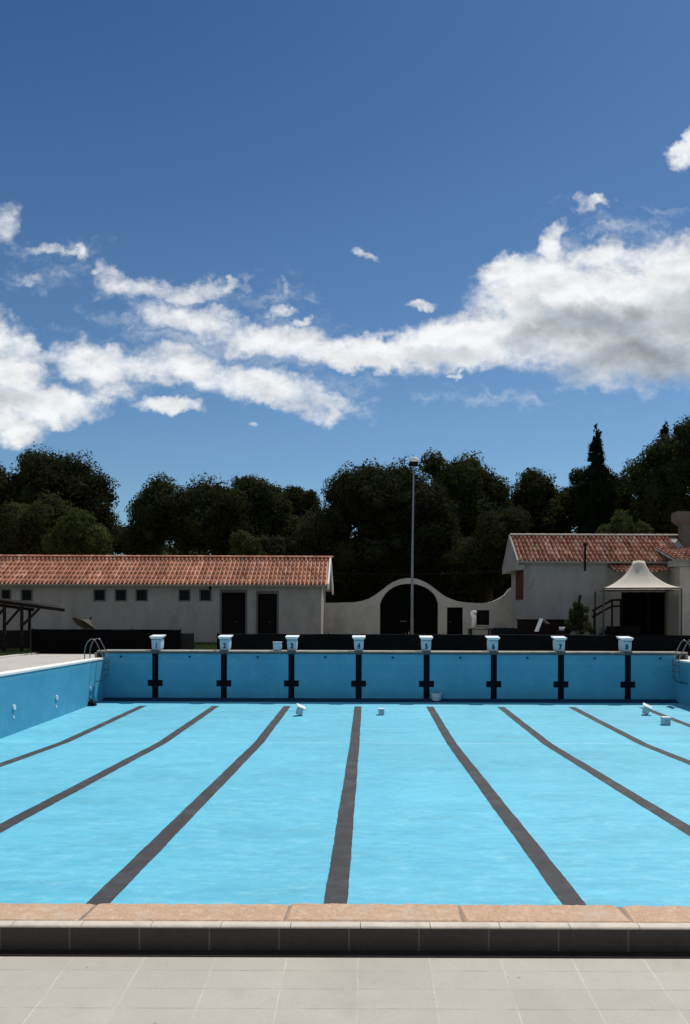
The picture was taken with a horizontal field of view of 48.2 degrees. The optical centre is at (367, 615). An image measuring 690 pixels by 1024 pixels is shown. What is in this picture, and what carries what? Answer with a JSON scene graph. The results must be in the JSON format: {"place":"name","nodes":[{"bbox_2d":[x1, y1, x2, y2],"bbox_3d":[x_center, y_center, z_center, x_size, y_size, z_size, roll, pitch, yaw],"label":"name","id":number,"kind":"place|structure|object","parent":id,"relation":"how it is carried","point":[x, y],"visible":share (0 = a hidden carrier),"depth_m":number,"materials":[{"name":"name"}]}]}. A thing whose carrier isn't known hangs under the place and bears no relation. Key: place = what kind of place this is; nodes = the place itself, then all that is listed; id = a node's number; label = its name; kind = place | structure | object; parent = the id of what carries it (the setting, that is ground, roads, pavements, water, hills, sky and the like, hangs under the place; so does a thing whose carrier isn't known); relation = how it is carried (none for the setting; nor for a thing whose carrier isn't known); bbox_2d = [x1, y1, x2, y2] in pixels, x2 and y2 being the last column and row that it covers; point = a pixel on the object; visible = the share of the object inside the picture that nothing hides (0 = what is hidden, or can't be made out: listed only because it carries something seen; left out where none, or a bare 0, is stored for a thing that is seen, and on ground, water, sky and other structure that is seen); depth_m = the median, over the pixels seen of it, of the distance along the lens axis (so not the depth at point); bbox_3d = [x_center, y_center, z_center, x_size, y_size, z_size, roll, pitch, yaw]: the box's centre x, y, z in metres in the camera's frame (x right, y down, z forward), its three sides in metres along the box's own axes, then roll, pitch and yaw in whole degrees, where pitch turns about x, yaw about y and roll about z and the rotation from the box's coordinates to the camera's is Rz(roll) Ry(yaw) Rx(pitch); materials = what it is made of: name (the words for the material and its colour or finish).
{"place":"outdoors","nodes":[
{"label":"outdoors","id":0,"kind":"place"},
{"bbox_2d":[0,648,38,655],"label":"grass","id":1,"kind":"structure","parent":0,"point":[12,651],"depth_m":31.61,"materials":[{"name":"green plant"}]},
{"bbox_2d":[194,641,216,649],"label":"grass","id":2,"kind":"structure","parent":0,"point":[204,645],"depth_m":34.68,"materials":[{"name":"green plant"}]},
{"bbox_2d":[0,649,689,958],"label":"swimming pool","id":3,"kind":"structure","parent":0,"point":[232,803],"depth_m":12.73,"materials":[{"name":"paint"}]},
{"bbox_2d":[88,699,96,705],"bbox_3d":[-9.673,3.016,26.987,0.334,0.233,0.327,0,0,0],"label":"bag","id":4,"kind":"object","parent":3,"relation":"on","point":[91,702],"visible":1,"depth_m":26.88,"materials":[{"name":"black fabric"}]},
{"bbox_2d":[84,638,108,682],"bbox_3d":[-9.741,1.590,27.715,0.730,1.588,0.568,0,0,0],"label":"pool ladder","id":5,"kind":"object","parent":3,"relation":"attached to","point":[103,669],"visible":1,"depth_m":27.47,"materials":[{"name":"silver metal"}]},
{"bbox_2d":[149,635,165,652],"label":"starting block","id":6,"kind":"structure","parent":3,"relation":"on","point":[157,643],"depth_m":28.67,"materials":[{"name":"white paint"}]},
{"bbox_2d":[218,635,232,653],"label":"starting block","id":7,"kind":"structure","parent":3,"relation":"on","point":[225,644],"depth_m":28.67,"materials":[{"name":"plastic"}]},
{"bbox_2d":[273,642,281,650],"bbox_3d":[-3.372,1.138,28.800,0.330,0.329,0.330,0,0,0],"label":"box","id":8,"kind":"object","parent":3,"relation":"on","point":[277,646],"visible":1,"depth_m":28.65,"materials":[{"name":"blue paint"}]},
{"bbox_2d":[285,635,299,653],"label":"starting block","id":9,"kind":"structure","parent":3,"relation":"on","point":[292,642],"depth_m":28.67,"materials":[{"name":"plastic"}]},
{"bbox_2d":[296,703,305,714],"bbox_3d":[-2.155,3.018,24.878,0.320,0.384,0.267,0,0,-17],"label":"loose block","id":10,"kind":"object","parent":3,"relation":"on","point":[300,709],"depth_m":24.80,"materials":[{"name":"white paint"}]},
{"bbox_2d":[352,635,364,653],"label":"starting block","id":11,"kind":"structure","parent":3,"relation":"on","point":[358,643],"depth_m":28.67,"materials":[{"name":"plastic"}]},
{"bbox_2d":[378,708,384,714],"bbox_3d":[0.441,3.116,25.090,0.224,0.206,0.245,0,0,0],"label":"crate","id":12,"kind":"object","parent":3,"relation":"on","point":[380,711],"visible":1,"depth_m":25.00,"materials":[{"name":"blue paint"}]},
{"bbox_2d":[419,636,432,653],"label":"starting block","id":13,"kind":"structure","parent":3,"relation":"on","point":[426,644],"depth_m":28.67,"materials":[{"name":"plastic"}]},
{"bbox_2d":[431,693,442,700],"bbox_3d":[2.538,3.007,28.471,0.440,0.313,0.446,0,0,0],"label":"tub","id":14,"kind":"object","parent":3,"relation":"on","point":[436,696],"visible":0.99,"depth_m":28.32,"materials":[{"name":"blue paint"}]},
{"bbox_2d":[485,636,499,654],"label":"starting block","id":15,"kind":"structure","parent":3,"relation":"on","point":[492,645],"depth_m":28.67,"materials":[{"name":"plastic"}]},
{"bbox_2d":[551,636,566,654],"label":"starting block","id":16,"kind":"structure","parent":3,"relation":"on","point":[559,645],"depth_m":28.67,"materials":[{"name":"plastic"}]},
{"bbox_2d":[616,636,633,654],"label":"starting block","id":17,"kind":"structure","parent":3,"relation":"on","point":[624,643],"depth_m":28.67,"materials":[{"name":"plastic"}]},
{"bbox_2d":[642,703,651,714],"bbox_3d":[9.171,3.050,25.284,0.320,0.384,0.267,0,0,11],"label":"loose block","id":18,"kind":"object","parent":3,"relation":"on","point":[647,708],"depth_m":25.22,"materials":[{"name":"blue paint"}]},
{"bbox_2d":[660,716,670,724],"bbox_3d":[8.987,3.163,23.240,0.258,0.237,0.280,0,0,0],"label":"crate","id":19,"kind":"object","parent":3,"relation":"on","point":[665,720],"visible":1,"depth_m":23.14,"materials":[{"name":"blue paint"}]},
{"bbox_2d":[672,640,689,684],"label":"pool ladder","id":20,"kind":"object","parent":3,"relation":"attached to","point":[678,665],"visible":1,"depth_m":27.57,"materials":[{"name":"silver metal"}]},
{"bbox_2d":[0,956,689,1023],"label":"tiled deck","id":21,"kind":"structure","parent":0,"point":[176,990],"depth_m":2.96,"materials":[{"name":"beige tile"}]},
{"bbox_2d":[0,654,689,671],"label":"pool deck","id":22,"kind":"structure","parent":0,"point":[19,662],"depth_m":26.99,"materials":[{"name":"concrete"}]},
{"bbox_2d":[0,0,689,599],"label":"sky","id":23,"kind":"structure","parent":0,"point":[286,242],"materials":[{"name":"blue"}]},
{"bbox_2d":[470,610,476,627],"bbox_3d":[5.041,0.163,36.916,0.315,0.869,0.261,0,0,44],"label":"white parasol","id":24,"kind":"object","parent":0,"point":[472,614],"visible":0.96,"depth_m":36.83,"materials":[{"name":"fabric"}]},
{"bbox_2d":[556,627,567,634],"bbox_3d":[8.408,1.033,33.400,0.400,1.092,0.400,0,0,0],"label":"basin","id":25,"kind":"object","parent":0,"point":[561,631],"visible":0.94,"depth_m":33.20,"materials":[{"name":"white plastic"}]},
{"bbox_3d":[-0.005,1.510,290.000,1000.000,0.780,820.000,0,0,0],"label":"ground","id":26,"kind":"structure","parent":0,"visible":0},
{"bbox_2d":[0,629,31,649],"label":"fence","id":27,"kind":"object","parent":26,"relation":"on","point":[12,638],"visible":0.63,"depth_m":33.48,"materials":[{"name":"black metal"}]},
{"bbox_2d":[0,653,36,657],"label":"deck kerb","id":28,"kind":"structure","parent":26,"relation":"on","point":[16,655],"depth_m":29.68,"materials":[{"name":"concrete"}]},
{"bbox_2d":[0,598,64,651],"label":"pergola","id":29,"kind":"object","parent":26,"relation":"on","point":[21,606],"visible":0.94,"depth_m":31.76,"materials":[{"name":"brown wood"}]},
{"bbox_2d":[0,488,75,557],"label":"leafy tree","id":30,"kind":"object","parent":26,"relation":"on","point":[20,523],"visible":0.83,"depth_m":50.16,"materials":[{"name":"green plant"}]},
{"bbox_2d":[0,441,124,557],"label":"oak tree","id":31,"kind":"object","parent":26,"relation":"on","point":[76,482],"visible":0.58,"depth_m":59.70,"materials":[{"name":"green plant"}]},
{"bbox_2d":[40,507,113,557],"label":"leafy tree","id":32,"kind":"object","parent":26,"relation":"on","point":[74,532],"visible":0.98,"depth_m":48.73,"materials":[{"name":"green plant"}]},
{"bbox_2d":[72,616,94,628],"bbox_3d":[-12.044,0.725,32.847,0.965,1.397,1.176,0,0,-31],"label":"tilted parasol","id":33,"kind":"object","parent":26,"relation":"on","point":[84,624],"visible":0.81,"depth_m":33.00,"materials":[{"name":"brown fabric"}]},
{"bbox_2d":[32,628,180,653],"bbox_3d":[-10.783,1.094,31.767,6.172,1.136,0.117,0,0,0],"label":"fence","id":34,"kind":"object","parent":26,"relation":"on","point":[59,641],"visible":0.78,"depth_m":31.75,"materials":[{"name":"black metal"}]},
{"bbox_2d":[0,555,332,642],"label":"changing room building","id":35,"kind":"structure","parent":26,"relation":"on","point":[205,599],"depth_m":37.20,"materials":[{"name":"white paint"}]},
{"bbox_2d":[1,589,10,600],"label":"window","id":36,"kind":"structure","parent":35,"relation":"in","point":[5,593],"depth_m":37.31,"materials":[{"name":"black glass"}]},
{"bbox_2d":[21,589,32,600],"bbox_3d":[-16.459,-0.994,37.264,0.583,0.603,0.152,0,0,0],"label":"window","id":37,"kind":"structure","parent":35,"relation":"in","point":[26,594],"depth_m":37.28,"materials":[{"name":"black glass"}]},
{"bbox_2d":[93,589,105,600],"bbox_3d":[-12.939,-0.994,37.264,0.607,0.603,0.152,0,0,0],"label":"window","id":38,"kind":"structure","parent":35,"relation":"in","point":[98,594],"depth_m":37.31,"materials":[{"name":"black glass"}]},
{"bbox_2d":[115,589,126,600],"bbox_3d":[-11.917,-0.994,37.264,0.600,0.603,0.152,0,0,0],"label":"window","id":39,"kind":"structure","parent":35,"relation":"in","point":[120,594],"depth_m":37.31,"materials":[{"name":"black glass"}]},
{"bbox_2d":[135,589,147,600],"bbox_3d":[-10.910,-0.994,37.264,0.603,0.603,0.152,0,0,0],"label":"window","id":40,"kind":"structure","parent":35,"relation":"in","point":[140,594],"depth_m":37.31,"materials":[{"name":"black glass"}]},
{"bbox_2d":[178,589,190,600],"bbox_3d":[-8.842,-0.994,37.264,0.600,0.603,0.152,0,0,0],"label":"window","id":41,"kind":"structure","parent":35,"relation":"in","point":[183,594],"depth_m":37.31,"materials":[{"name":"black glass"}]},
{"bbox_2d":[199,589,211,600],"bbox_3d":[-7.833,-0.994,37.264,0.600,0.603,0.152,0,0,0],"label":"window","id":42,"kind":"structure","parent":35,"relation":"in","point":[204,594],"depth_m":37.31,"materials":[{"name":"black glass"}]},
{"bbox_2d":[222,592,244,633],"bbox_3d":[-6.485,0.174,37.322,1.147,2.607,0.055,0,0,0],"label":"door","id":43,"kind":"structure","parent":35,"relation":"in","point":[233,603],"depth_m":37.30,"materials":[{"name":"brown wood"}]},
{"bbox_2d":[258,594,276,633],"bbox_3d":[-4.846,0.211,37.322,0.924,2.544,0.055,0,0,0],"label":"door","id":44,"kind":"structure","parent":35,"relation":"in","point":[267,603],"depth_m":37.31,"materials":[{"name":"brown wood"}]},
{"bbox_2d":[181,632,193,649],"bbox_3d":[-7.467,1.182,31.867,0.550,0.984,0.116,0,0,0],"label":"fence","id":45,"kind":"object","parent":26,"relation":"on","point":[187,641],"visible":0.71,"depth_m":31.85,"materials":[{"name":"black metal"}]},
{"bbox_2d":[116,472,266,557],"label":"oak tree","id":46,"kind":"object","parent":26,"relation":"on","point":[208,518],"visible":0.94,"depth_m":56.20,"materials":[{"name":"green plant"}]},
{"bbox_2d":[229,529,267,558],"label":"leafy tree","id":47,"kind":"object","parent":26,"relation":"on","point":[244,543],"visible":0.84,"depth_m":46.35,"materials":[{"name":"green plant"}]},
{"bbox_2d":[227,474,305,555],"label":"oak tree","id":48,"kind":"object","parent":26,"relation":"on","point":[272,511],"visible":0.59,"depth_m":58.26,"materials":[{"name":"green plant"}]},
{"bbox_2d":[283,484,325,523],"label":"oak tree","id":49,"kind":"object","parent":26,"relation":"on","point":[303,502],"visible":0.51,"depth_m":64.28,"materials":[{"name":"green plant"}]},
{"bbox_2d":[33,519,655,629],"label":"undergrowth","id":50,"kind":"object","parent":26,"relation":"on","point":[116,550],"depth_m":69.09,"materials":[{"name":"green plant"}]},
{"bbox_2d":[290,455,468,600],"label":"oak tree","id":51,"kind":"object","parent":26,"relation":"on","point":[371,503],"visible":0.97,"depth_m":47.92,"materials":[{"name":"green plant"}]},
{"bbox_2d":[227,532,574,632],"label":"hedge","id":52,"kind":"object","parent":26,"relation":"on","point":[277,546],"visible":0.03,"depth_m":53.70,"materials":[{"name":"green plant"}]},
{"bbox_2d":[409,457,418,633],"bbox_3d":[2.053,-2.750,34.520,0.440,8.714,0.440,0,0,0],"label":"lamp pole","id":53,"kind":"object","parent":26,"relation":"on","point":[413,462],"visible":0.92,"depth_m":34.45,"materials":[{"name":"black metal"}]},
{"bbox_2d":[324,578,511,634],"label":"gateway wall","id":54,"kind":"structure","parent":26,"relation":"on","point":[367,616],"depth_m":39.60,"materials":[{"name":"beige paint"}]},
{"bbox_2d":[447,607,461,633],"bbox_3d":[4.479,0.494,39.735,0.795,1.844,0.070,0,0,0],"label":"door","id":55,"kind":"structure","parent":54,"relation":"in","point":[454,615],"depth_m":39.72,"materials":[{"name":"black wood"}]},
{"bbox_2d":[476,610,490,625],"bbox_3d":[5.923,0.121,39.680,0.769,0.827,0.280,0,0,0],"label":"window","id":56,"kind":"structure","parent":54,"relation":"in","point":[482,615],"depth_m":39.80,"materials":[{"name":"black glass"}]},
{"bbox_2d":[217,633,689,655],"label":"fence","id":57,"kind":"object","parent":26,"relation":"on","point":[462,642],"visible":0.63,"depth_m":31.90,"materials":[{"name":"black metal"}]},
{"bbox_2d":[416,447,518,601],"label":"oak tree","id":58,"kind":"object","parent":26,"relation":"on","point":[474,488],"visible":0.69,"depth_m":55.78,"materials":[{"name":"green plant"}]},
{"bbox_2d":[467,628,492,634],"bbox_3d":[5.407,1.008,37.050,1.160,0.822,0.900,0,0,0],"label":"outdoor table","id":59,"kind":"object","parent":26,"relation":"on","point":[471,629],"visible":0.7,"depth_m":36.60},
{"bbox_2d":[445,504,534,602],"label":"oak tree","id":60,"kind":"object","parent":26,"relation":"on","point":[484,550],"visible":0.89,"depth_m":46.30,"materials":[{"name":"green plant"}]},
{"bbox_2d":[491,628,516,634],"bbox_3d":[6.423,1.037,36.000,1.262,0.971,1.000,0,0,0],"label":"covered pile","id":61,"kind":"object","parent":26,"relation":"on","point":[504,631],"visible":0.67,"depth_m":35.58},
{"bbox_2d":[507,467,577,536],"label":"oak tree","id":62,"kind":"object","parent":26,"relation":"on","point":[539,497],"visible":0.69,"depth_m":58.08,"materials":[{"name":"green plant"}]},
{"bbox_2d":[516,619,568,634],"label":"wall","id":63,"kind":"structure","parent":26,"relation":"on","point":[526,626],"depth_m":34.90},
{"bbox_2d":[535,619,549,632],"bbox_3d":[7.583,0.435,33.777,0.899,0.622,0.464,0,0,-30],"label":"plastic chair","id":64,"kind":"object","parent":26,"relation":"on","point":[539,623],"visible":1,"depth_m":33.71,"materials":[{"name":"white plastic"}]},
{"bbox_2d":[565,466,585,536],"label":"oak tree","id":65,"kind":"object","parent":26,"relation":"on","point":[576,477],"visible":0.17,"depth_m":56.47,"materials":[{"name":"green plant"}]},
{"bbox_2d":[564,594,595,634],"bbox_3d":[9.209,0.348,33.611,1.318,2.575,0.994,0,0,0],"label":"shrub","id":66,"kind":"object","parent":26,"relation":"on","point":[577,618],"visible":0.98,"depth_m":33.42,"materials":[{"name":"green plant"}]},
{"bbox_2d":[502,533,682,635],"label":"tiled house","id":67,"kind":"structure","parent":26,"relation":"on","point":[552,577],"depth_m":36.50,"materials":[{"name":"white paint"}]},
{"bbox_2d":[573,423,619,536],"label":"cypress tree","id":68,"kind":"object","parent":26,"relation":"on","point":[597,491],"visible":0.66,"depth_m":53.14,"materials":[{"name":"green plant"}]},
{"bbox_2d":[592,599,639,635],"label":"staircase","id":69,"kind":"structure","parent":26,"relation":"on","point":[621,630],"depth_m":35.07,"materials":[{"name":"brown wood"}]},
{"bbox_2d":[595,509,653,536],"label":"leafy tree","id":70,"kind":"object","parent":26,"relation":"on","point":[620,522],"visible":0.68,"depth_m":43.35,"materials":[{"name":"green plant"}]},
{"bbox_2d":[613,472,640,525],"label":"oak tree","id":71,"kind":"object","parent":26,"relation":"on","point":[625,497],"visible":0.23,"depth_m":60.02,"materials":[{"name":"green plant"}]},
{"bbox_2d":[594,560,681,635],"bbox_3d":[11.926,-0.420,34.278,3.225,4.123,3.225,0,0,10],"label":"peaked tent","id":72,"kind":"object","parent":26,"relation":"on","point":[638,576],"visible":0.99,"depth_m":33.47,"materials":[{"name":"beige fabric"}]},
{"bbox_2d":[617,412,689,538],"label":"oak tree","id":73,"kind":"object","parent":26,"relation":"on","point":[658,483],"visible":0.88,"depth_m":50.43,"materials":[{"name":"green plant"}]},
{"bbox_2d":[656,421,669,440],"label":"cypress tree","id":74,"kind":"object","parent":26,"relation":"on","point":[664,430],"visible":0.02,"depth_m":65.72,"materials":[{"name":"green plant"}]},
{"bbox_2d":[655,511,689,634],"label":"corner building","id":75,"kind":"structure","parent":26,"relation":"on","point":[679,574],"depth_m":35.57,"materials":[{"name":"beige paint"}]}
]}

